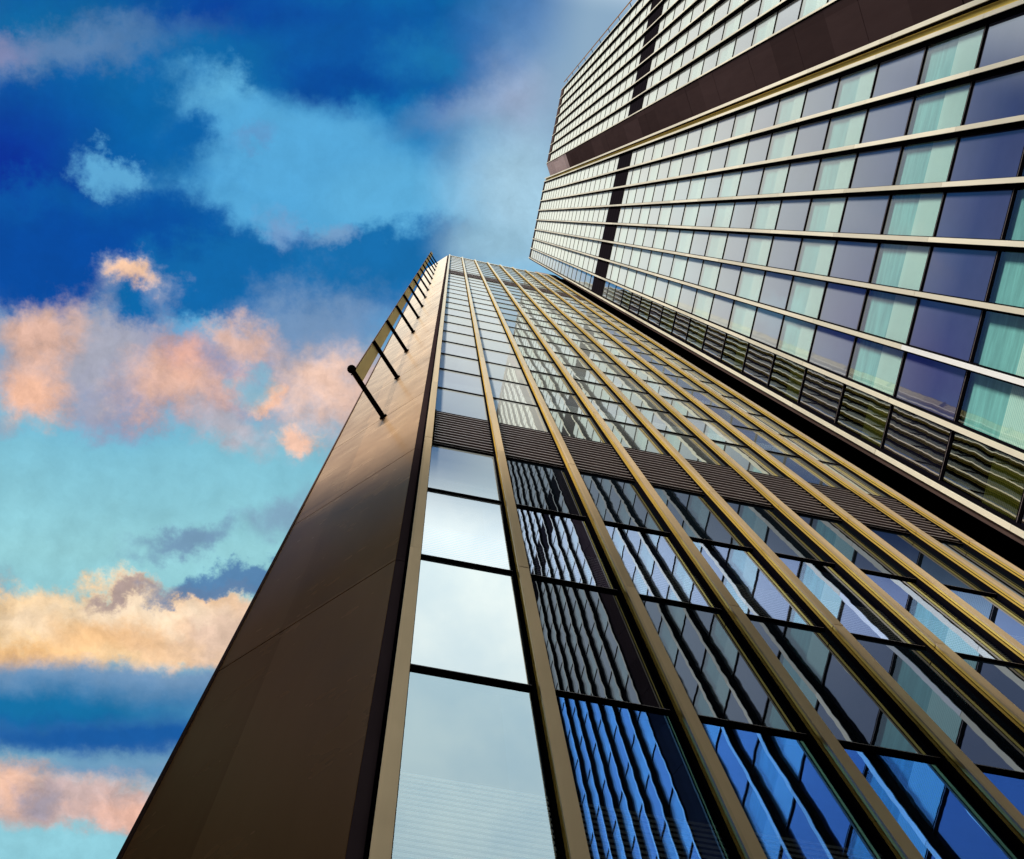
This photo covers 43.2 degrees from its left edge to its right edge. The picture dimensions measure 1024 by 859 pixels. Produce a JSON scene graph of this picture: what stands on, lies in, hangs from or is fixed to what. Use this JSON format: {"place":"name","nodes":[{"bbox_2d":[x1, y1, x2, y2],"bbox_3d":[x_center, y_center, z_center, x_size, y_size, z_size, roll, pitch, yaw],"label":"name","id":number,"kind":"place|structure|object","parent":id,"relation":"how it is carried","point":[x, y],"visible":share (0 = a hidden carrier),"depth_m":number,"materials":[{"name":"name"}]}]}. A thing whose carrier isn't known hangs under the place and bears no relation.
{"place":"outdoors","nodes":[
{"label":"outdoors","id":0,"kind":"place"},
{"bbox_2d":[0,0,636,858],"label":"sky","id":1,"kind":"structure","parent":0,"point":[212,212],"materials":[{"name":"blue"}]},
{"label":"ground","id":2,"kind":"structure","parent":0,"visible":0},
{"bbox_2d":[116,253,1023,858],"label":"office block","id":3,"kind":"structure","parent":2,"relation":"on","point":[560,567],"depth_m":14.28,"materials":[{"name":"beige metal"}]},
{"bbox_2d":[351,251,432,385],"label":"vertical blade","id":4,"kind":"object","parent":3,"relation":"attached to","point":[365,363],"visible":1,"depth_m":39.71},
{"bbox_2d":[441,341,477,358],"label":"window","id":5,"kind":"structure","parent":3,"relation":"in","point":[449,348],"depth_m":39.68,"materials":[{"name":"white glass"}]},
{"bbox_2d":[440,354,479,374],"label":"window","id":6,"kind":"structure","parent":3,"relation":"in","point":[446,361],"depth_m":35.92,"materials":[{"name":"white glass"}]},
{"bbox_2d":[438,369,482,394],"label":"window","id":7,"kind":"structure","parent":3,"relation":"in","point":[447,379],"depth_m":32.13,"materials":[{"name":"white glass"}]},
{"bbox_2d":[436,388,486,419],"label":"window","id":8,"kind":"structure","parent":3,"relation":"in","point":[454,402],"depth_m":28.36,"materials":[{"name":"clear glass"}]},
{"bbox_2d":[428,445,500,500],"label":"window","id":9,"kind":"structure","parent":3,"relation":"in","point":[453,470],"depth_m":20.76,"materials":[{"name":"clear glass"}]},
{"bbox_2d":[421,490,511,569],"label":"window","id":10,"kind":"structure","parent":3,"relation":"in","point":[460,528],"depth_m":16.95,"materials":[{"name":"white glass"}]},
{"bbox_2d":[411,558,530,684],"bbox_3d":[-0.447,1.918,13.441,1.150,3.724,0.002,11,-81,-4],"label":"window","id":11,"kind":"structure","parent":3,"relation":"in","point":[467,619],"depth_m":13.11,"materials":[{"name":"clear glass"}]},
{"bbox_2d":[483,349,519,367],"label":"window","id":12,"kind":"structure","parent":3,"relation":"in","point":[490,356],"depth_m":39.78,"materials":[{"name":"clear glass"}]},
{"bbox_2d":[485,362,526,383],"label":"window","id":13,"kind":"structure","parent":3,"relation":"in","point":[494,371],"depth_m":36.01,"materials":[{"name":"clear glass"}]},
{"bbox_2d":[489,379,535,404],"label":"window","id":14,"kind":"structure","parent":3,"relation":"in","point":[500,389],"depth_m":32.23,"materials":[{"name":"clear glass"}]},
{"bbox_2d":[493,399,547,431],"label":"window","id":15,"kind":"structure","parent":3,"relation":"in","point":[511,413],"depth_m":28.45,"materials":[{"name":"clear glass"}]},
{"bbox_2d":[523,357,561,375],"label":"window","id":16,"kind":"structure","parent":3,"relation":"in","point":[536,365],"depth_m":39.90,"materials":[{"name":"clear glass"}]},
{"bbox_2d":[506,459,583,515],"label":"window","id":17,"kind":"structure","parent":3,"relation":"in","point":[533,485],"depth_m":20.87,"materials":[{"name":"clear glass"}]},
{"bbox_2d":[530,371,573,393],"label":"window","id":18,"kind":"structure","parent":3,"relation":"in","point":[541,380],"depth_m":36.11,"materials":[{"name":"grey glass"}]},
{"bbox_2d":[538,388,587,414],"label":"window","id":19,"kind":"structure","parent":3,"relation":"in","point":[555,400],"depth_m":32.34,"materials":[{"name":"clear glass"}]},
{"bbox_2d":[516,507,615,588],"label":"window","id":20,"kind":"structure","parent":3,"relation":"in","point":[556,546],"depth_m":17.05,"materials":[{"name":"clear glass"}]},
{"bbox_2d":[549,410,606,442],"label":"window","id":21,"kind":"structure","parent":3,"relation":"in","point":[572,425],"depth_m":28.55,"materials":[{"name":"grey glass"}]},
{"bbox_2d":[564,365,603,383],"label":"window","id":22,"kind":"structure","parent":3,"relation":"in","point":[577,373],"depth_m":39.98,"materials":[{"name":"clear glass"}]},
{"bbox_2d":[575,380,620,402],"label":"window","id":23,"kind":"structure","parent":3,"relation":"in","point":[589,389],"depth_m":36.21,"materials":[{"name":"grey glass"}]},
{"bbox_2d":[531,578,667,708],"bbox_3d":[0.807,2.159,13.537,1.150,3.724,0.002,11,-81,-4],"label":"window","id":24,"kind":"structure","parent":3,"relation":"in","point":[593,648],"depth_m":13.21,"materials":[{"name":"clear glass"}]},
{"bbox_2d":[588,398,640,425],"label":"window","id":25,"kind":"structure","parent":3,"relation":"in","point":[607,410],"depth_m":32.42,"materials":[{"name":"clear glass"}]},
{"bbox_2d":[580,473,666,531],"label":"window","id":26,"kind":"structure","parent":3,"relation":"in","point":[617,501],"depth_m":20.97,"materials":[{"name":"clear glass"}]},
{"bbox_2d":[604,420,666,454],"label":"window","id":27,"kind":"structure","parent":3,"relation":"in","point":[629,436],"depth_m":28.64,"materials":[{"name":"grey glass"}]},
{"bbox_2d":[618,388,666,411],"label":"window","id":28,"kind":"structure","parent":3,"relation":"in","point":[638,399],"depth_m":36.32,"materials":[{"name":"grey glass"}]},
{"bbox_2d":[556,695,732,858],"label":"window","id":29,"kind":"structure","parent":3,"relation":"in","point":[641,795],"depth_m":9.95,"materials":[{"name":"blue glass"}]},
{"bbox_2d":[605,524,717,607],"bbox_3d":[1.894,1.781,17.378,1.150,3.724,0.003,11,-81,-4],"label":"window","id":30,"kind":"structure","parent":3,"relation":"in","point":[656,567],"depth_m":17.15,"materials":[{"name":"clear glass"}]},
{"bbox_2d":[636,407,692,435],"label":"window","id":31,"kind":"structure","parent":3,"relation":"in","point":[660,420],"depth_m":32.53,"materials":[{"name":"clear glass"}]},
{"bbox_2d":[663,397,712,420],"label":"window","id":32,"kind":"structure","parent":3,"relation":"in","point":[685,408],"depth_m":36.40,"materials":[{"name":"grey glass"}]},
{"bbox_2d":[659,431,724,465],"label":"window","id":33,"kind":"structure","parent":3,"relation":"in","point":[691,448],"depth_m":28.75,"materials":[{"name":"grey glass"}]},
{"bbox_2d":[653,487,749,547],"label":"window","id":34,"kind":"structure","parent":3,"relation":"in","point":[695,514],"depth_m":21.06,"materials":[{"name":"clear glass"}]},
{"bbox_2d":[685,417,743,445],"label":"window","id":35,"kind":"structure","parent":3,"relation":"in","point":[712,430],"depth_m":32.62,"materials":[{"name":"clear glass"}]},
{"bbox_2d":[641,598,801,732],"bbox_3d":[2.062,2.400,13.633,1.150,3.724,0.002,11,-81,-4],"label":"window","id":36,"kind":"structure","parent":3,"relation":"in","point":[720,678],"depth_m":13.31,"materials":[{"name":"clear glass"}]},
{"bbox_2d":[707,406,758,429],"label":"window","id":37,"kind":"structure","parent":3,"relation":"in","point":[731,417],"depth_m":36.49,"materials":[{"name":"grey glass"}]},
{"bbox_2d":[714,442,784,477],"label":"window","id":38,"kind":"structure","parent":3,"relation":"in","point":[744,457],"depth_m":28.84,"materials":[{"name":"grey glass"}]},
{"bbox_2d":[692,540,819,626],"bbox_3d":[3.150,2.020,17.474,1.150,3.724,0.002,11,-81,-4],"label":"window","id":39,"kind":"structure","parent":3,"relation":"in","point":[753,586],"depth_m":17.25,"materials":[{"name":"blue glass"}]},
{"bbox_2d":[733,426,795,455],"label":"window","id":40,"kind":"structure","parent":3,"relation":"in","point":[761,439],"depth_m":32.72,"materials":[{"name":"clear glass"}]},
{"bbox_2d":[726,501,830,562],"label":"window","id":41,"kind":"structure","parent":3,"relation":"in","point":[775,532],"depth_m":21.16,"materials":[{"name":"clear glass"}]},
{"bbox_2d":[700,721,886,858],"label":"window","id":42,"kind":"structure","parent":3,"relation":"in","point":[791,802],"depth_m":10.34,"materials":[{"name":"blue glass"}]},
{"bbox_2d":[768,452,842,488],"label":"window","id":43,"kind":"structure","parent":3,"relation":"in","point":[798,466],"depth_m":28.94,"materials":[{"name":"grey glass"}]},
{"bbox_2d":[749,618,934,755],"bbox_3d":[3.317,2.642,13.729,1.150,3.724,0.003,11,-81,-4],"label":"window","id":44,"kind":"structure","parent":3,"relation":"in","point":[852,709],"depth_m":13.41,"materials":[{"name":"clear glass"}]},
{"bbox_2d":[778,556,919,644],"bbox_3d":[4.404,2.261,17.570,1.150,3.724,0.002,11,-81,-4],"label":"window","id":45,"kind":"structure","parent":3,"relation":"in","point":[852,608],"depth_m":17.35,"materials":[{"name":"blue glass"}]},
{"bbox_2d":[797,514,910,577],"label":"window","id":46,"kind":"structure","parent":3,"relation":"in","point":[848,543],"depth_m":21.26,"materials":[{"name":"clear glass"}]},
{"bbox_2d":[821,462,886,496],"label":"window","id":47,"kind":"structure","parent":3,"relation":"in","point":[868,489],"depth_m":29.05,"materials":[{"name":"grey glass"}]},
{"bbox_2d":[869,528,990,592],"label":"window","id":48,"kind":"structure","parent":3,"relation":"in","point":[927,560],"depth_m":21.35,"materials":[{"name":"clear glass"}]},
{"bbox_2d":[842,746,1023,858],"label":"window","id":49,"kind":"structure","parent":3,"relation":"in","point":[936,813],"depth_m":10.73,"materials":[{"name":"blue glass"}]},
{"bbox_2d":[854,637,1023,771],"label":"window","id":50,"kind":"structure","parent":3,"relation":"in","point":[981,735],"depth_m":13.64,"materials":[{"name":"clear glass"}]},
{"bbox_2d":[863,572,1018,663],"bbox_3d":[5.659,2.503,17.666,1.150,3.724,0.001,11,-81,-4],"label":"window","id":51,"kind":"structure","parent":3,"relation":"in","point":[961,637],"depth_m":17.45,"materials":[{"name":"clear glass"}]},
{"bbox_2d":[938,541,1023,598],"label":"window","id":52,"kind":"structure","parent":3,"relation":"in","point":[968,555],"depth_m":21.76,"materials":[{"name":"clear glass"}]},
{"bbox_2d":[948,588,1023,645],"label":"window","id":53,"kind":"structure","parent":3,"relation":"in","point":[993,608],"depth_m":18.63,"materials":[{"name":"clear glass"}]},
{"bbox_2d":[961,657,1023,711],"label":"window","id":54,"kind":"structure","parent":3,"relation":"in","point":[1009,680],"depth_m":15.18,"materials":[{"name":"blue glass"}]},
{"bbox_2d":[981,770,1023,815],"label":"window","id":55,"kind":"structure","parent":3,"relation":"in","point":[1012,787],"depth_m":11.60,"materials":[{"name":"blue glass"}]},
{"bbox_2d":[546,0,973,175],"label":"tower wing","id":56,"kind":"structure","parent":2,"relation":"on","point":[647,67],"depth_m":69.99,"materials":[{"name":"metal"}]},
{"bbox_2d":[752,12,776,45],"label":"window","id":57,"kind":"structure","parent":56,"relation":"in","point":[764,29],"depth_m":53.25,"materials":[{"name":"white glass"}]},
{"bbox_2d":[528,0,1023,545],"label":"tall tower","id":58,"kind":"structure","parent":2,"relation":"on","point":[834,246],"depth_m":35.45,"materials":[{"name":"blue glass"}]},
{"bbox_2d":[672,312,689,340],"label":"window","id":59,"kind":"structure","parent":58,"relation":"in","point":[681,323],"depth_m":58.94,"materials":[{"name":"grey glass"}]},
{"bbox_2d":[678,285,695,312],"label":"window","id":60,"kind":"structure","parent":58,"relation":"in","point":[687,296],"depth_m":58.74,"materials":[{"name":"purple glass"}]},
{"bbox_2d":[684,258,702,284],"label":"window","id":61,"kind":"structure","parent":58,"relation":"in","point":[693,269],"depth_m":58.55,"materials":[{"name":"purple glass"}]},
{"bbox_2d":[686,318,706,349],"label":"window","id":62,"kind":"structure","parent":58,"relation":"in","point":[696,332],"depth_m":55.19,"materials":[{"name":"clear glass"}]},
{"bbox_2d":[690,231,708,255],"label":"window","id":63,"kind":"structure","parent":58,"relation":"in","point":[699,242],"depth_m":58.38,"materials":[{"name":"white glass"}]},
{"bbox_2d":[692,290,713,319],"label":"window","id":64,"kind":"structure","parent":58,"relation":"in","point":[703,301],"depth_m":54.99,"materials":[{"name":"white glass"}]},
{"bbox_2d":[696,203,715,226],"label":"window","id":65,"kind":"structure","parent":58,"relation":"in","point":[706,211],"depth_m":58.14,"materials":[{"name":"grey glass"}]},
{"bbox_2d":[699,260,720,288],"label":"window","id":66,"kind":"structure","parent":58,"relation":"in","point":[710,270],"depth_m":54.80,"materials":[{"name":"white glass"}]},
{"bbox_2d":[702,174,721,197],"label":"window","id":67,"kind":"structure","parent":58,"relation":"in","point":[712,183],"depth_m":57.96,"materials":[{"name":"grey glass"}]},
{"bbox_2d":[702,326,725,359],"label":"window","id":68,"kind":"structure","parent":58,"relation":"in","point":[714,339],"depth_m":51.44,"materials":[{"name":"grey glass"}]},
{"bbox_2d":[705,232,726,258],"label":"window","id":69,"kind":"structure","parent":58,"relation":"in","point":[716,243],"depth_m":54.60,"materials":[{"name":"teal glass"}]},
{"bbox_2d":[708,145,728,169],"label":"window","id":70,"kind":"structure","parent":58,"relation":"in","point":[717,161],"depth_m":57.76,"materials":[{"name":"grey glass"}]},
{"bbox_2d":[709,295,732,326],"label":"window","id":71,"kind":"structure","parent":58,"relation":"in","point":[721,308],"depth_m":51.23,"materials":[{"name":"grey glass"}]},
{"bbox_2d":[712,202,733,226],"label":"window","id":72,"kind":"structure","parent":58,"relation":"in","point":[723,212],"depth_m":54.42,"materials":[{"name":"teal glass"}]},
{"bbox_2d":[716,264,740,294],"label":"window","id":73,"kind":"structure","parent":58,"relation":"in","point":[729,274],"depth_m":51.03,"materials":[{"name":"grey glass"}]},
{"bbox_2d":[719,171,740,196],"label":"window","id":74,"kind":"structure","parent":58,"relation":"in","point":[730,181],"depth_m":54.21,"materials":[{"name":"teal glass"}]},
{"bbox_2d":[721,334,747,370],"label":"window","id":75,"kind":"structure","parent":58,"relation":"in","point":[734,351],"depth_m":47.67,"materials":[{"name":"green glass"}]},
{"bbox_2d":[723,233,747,261],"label":"window","id":76,"kind":"structure","parent":58,"relation":"in","point":[736,243],"depth_m":50.84,"materials":[{"name":"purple glass"}]},
{"bbox_2d":[725,140,747,166],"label":"window","id":77,"kind":"structure","parent":58,"relation":"in","point":[736,154],"depth_m":54.03,"materials":[{"name":"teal glass"}]},
{"bbox_2d":[730,201,755,227],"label":"window","id":78,"kind":"structure","parent":58,"relation":"in","point":[743,211],"depth_m":50.67,"materials":[{"name":"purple glass"}]},
{"bbox_2d":[732,108,754,136],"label":"window","id":79,"kind":"structure","parent":58,"relation":"in","point":[743,122],"depth_m":53.83,"materials":[{"name":"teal glass"}]},
{"bbox_2d":[737,168,762,195],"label":"window","id":80,"kind":"structure","parent":58,"relation":"in","point":[750,179],"depth_m":50.46,"materials":[{"name":"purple glass"}]},
{"bbox_2d":[745,134,770,163],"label":"window","id":81,"kind":"structure","parent":58,"relation":"in","point":[758,146],"depth_m":50.26,"materials":[{"name":"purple glass"}]},
{"bbox_2d":[743,344,773,385],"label":"window","id":82,"kind":"structure","parent":58,"relation":"in","point":[758,362],"depth_m":43.92,"materials":[{"name":"grey glass"}]},
{"bbox_2d":[752,100,778,131],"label":"window","id":83,"kind":"structure","parent":58,"relation":"in","point":[765,114],"depth_m":50.06,"materials":[{"name":"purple glass"}]},
{"bbox_2d":[751,308,782,347],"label":"window","id":84,"kind":"structure","parent":58,"relation":"in","point":[767,324],"depth_m":43.72,"materials":[{"name":"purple glass"}]},
{"bbox_2d":[759,272,791,308],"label":"window","id":85,"kind":"structure","parent":58,"relation":"in","point":[775,290],"depth_m":43.52,"materials":[{"name":"grey glass"}]},
{"bbox_2d":[768,236,800,269],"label":"window","id":86,"kind":"structure","parent":58,"relation":"in","point":[784,251],"depth_m":43.33,"materials":[{"name":"grey glass"}]},
{"bbox_2d":[769,355,804,401],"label":"window","id":87,"kind":"structure","parent":58,"relation":"in","point":[786,378],"depth_m":40.16,"materials":[{"name":"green glass"}]},
{"bbox_2d":[776,199,809,230],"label":"window","id":88,"kind":"structure","parent":58,"relation":"in","point":[793,213],"depth_m":43.15,"materials":[{"name":"grey glass"}]},
{"bbox_2d":[784,159,819,192],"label":"window","id":89,"kind":"structure","parent":58,"relation":"in","point":[801,177],"depth_m":42.95,"materials":[{"name":"grey glass"}]},
{"bbox_2d":[793,119,828,154],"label":"window","id":90,"kind":"structure","parent":58,"relation":"in","point":[810,138],"depth_m":42.75,"materials":[{"name":"grey glass"}]},
{"bbox_2d":[802,78,838,117],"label":"window","id":91,"kind":"structure","parent":58,"relation":"in","point":[819,98],"depth_m":42.55,"materials":[{"name":"grey glass"}]},
{"bbox_2d":[799,369,842,421],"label":"window","id":92,"kind":"structure","parent":58,"relation":"in","point":[821,394],"depth_m":36.40,"materials":[{"name":"grey glass"}]},
{"bbox_2d":[809,326,854,375],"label":"window","id":93,"kind":"structure","parent":58,"relation":"in","point":[831,350],"depth_m":36.21,"materials":[{"name":"purple glass"}]},
{"bbox_2d":[820,283,865,329],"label":"window","id":94,"kind":"structure","parent":58,"relation":"in","point":[842,305],"depth_m":36.01,"materials":[{"name":"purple glass"}]},
{"bbox_2d":[830,240,876,281],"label":"window","id":95,"kind":"structure","parent":58,"relation":"in","point":[852,260],"depth_m":35.82,"materials":[{"name":"blue glass"}]},
{"bbox_2d":[837,385,889,446],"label":"window","id":96,"kind":"structure","parent":58,"relation":"in","point":[862,414],"depth_m":32.63,"materials":[{"name":"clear glass"}]},
{"bbox_2d":[840,195,888,233],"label":"window","id":97,"kind":"structure","parent":58,"relation":"in","point":[863,214],"depth_m":35.62,"materials":[{"name":"blue glass"}]},
{"bbox_2d":[851,146,900,187],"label":"window","id":98,"kind":"structure","parent":58,"relation":"in","point":[874,168],"depth_m":35.42,"materials":[{"name":"blue glass"}]},
{"bbox_2d":[861,97,912,142],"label":"window","id":99,"kind":"structure","parent":58,"relation":"in","point":[886,121],"depth_m":35.23,"materials":[{"name":"blue glass"}]},
{"bbox_2d":[872,47,924,97],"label":"window","id":100,"kind":"structure","parent":58,"relation":"in","point":[901,72],"depth_m":35.04,"materials":[{"name":"blue glass"}]},
{"bbox_2d":[883,406,950,478],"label":"window","id":101,"kind":"structure","parent":58,"relation":"in","point":[920,442],"depth_m":28.87,"materials":[{"name":"grey glass"}]},
{"bbox_2d":[896,353,965,419],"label":"window","id":102,"kind":"structure","parent":58,"relation":"in","point":[930,385],"depth_m":28.68,"materials":[{"name":"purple glass"}]},
{"bbox_2d":[909,299,980,360],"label":"window","id":103,"kind":"structure","parent":58,"relation":"in","point":[946,329],"depth_m":28.48,"materials":[{"name":"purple glass"}]},
{"bbox_2d":[923,247,996,300],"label":"window","id":104,"kind":"structure","parent":58,"relation":"in","point":[958,272],"depth_m":28.28,"materials":[{"name":"blue glass"}]},
{"bbox_2d":[936,189,1012,238],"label":"window","id":105,"kind":"structure","parent":58,"relation":"in","point":[981,214],"depth_m":28.09,"materials":[{"name":"blue glass"}]},
{"bbox_2d":[942,432,1023,520],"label":"window","id":106,"kind":"structure","parent":58,"relation":"in","point":[994,478],"depth_m":25.13,"materials":[{"name":"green glass"}]},
{"bbox_2d":[950,127,1023,180],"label":"window","id":107,"kind":"structure","parent":58,"relation":"in","point":[997,154],"depth_m":27.92,"materials":[{"name":"blue glass"}]},
{"bbox_2d":[964,68,1023,124],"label":"window","id":108,"kind":"structure","parent":58,"relation":"in","point":[1000,96],"depth_m":28.10,"materials":[{"name":"blue glass"}]},
{"bbox_2d":[978,12,1023,67],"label":"window","id":109,"kind":"structure","parent":58,"relation":"in","point":[1004,40],"depth_m":28.33,"materials":[{"name":"blue glass"}]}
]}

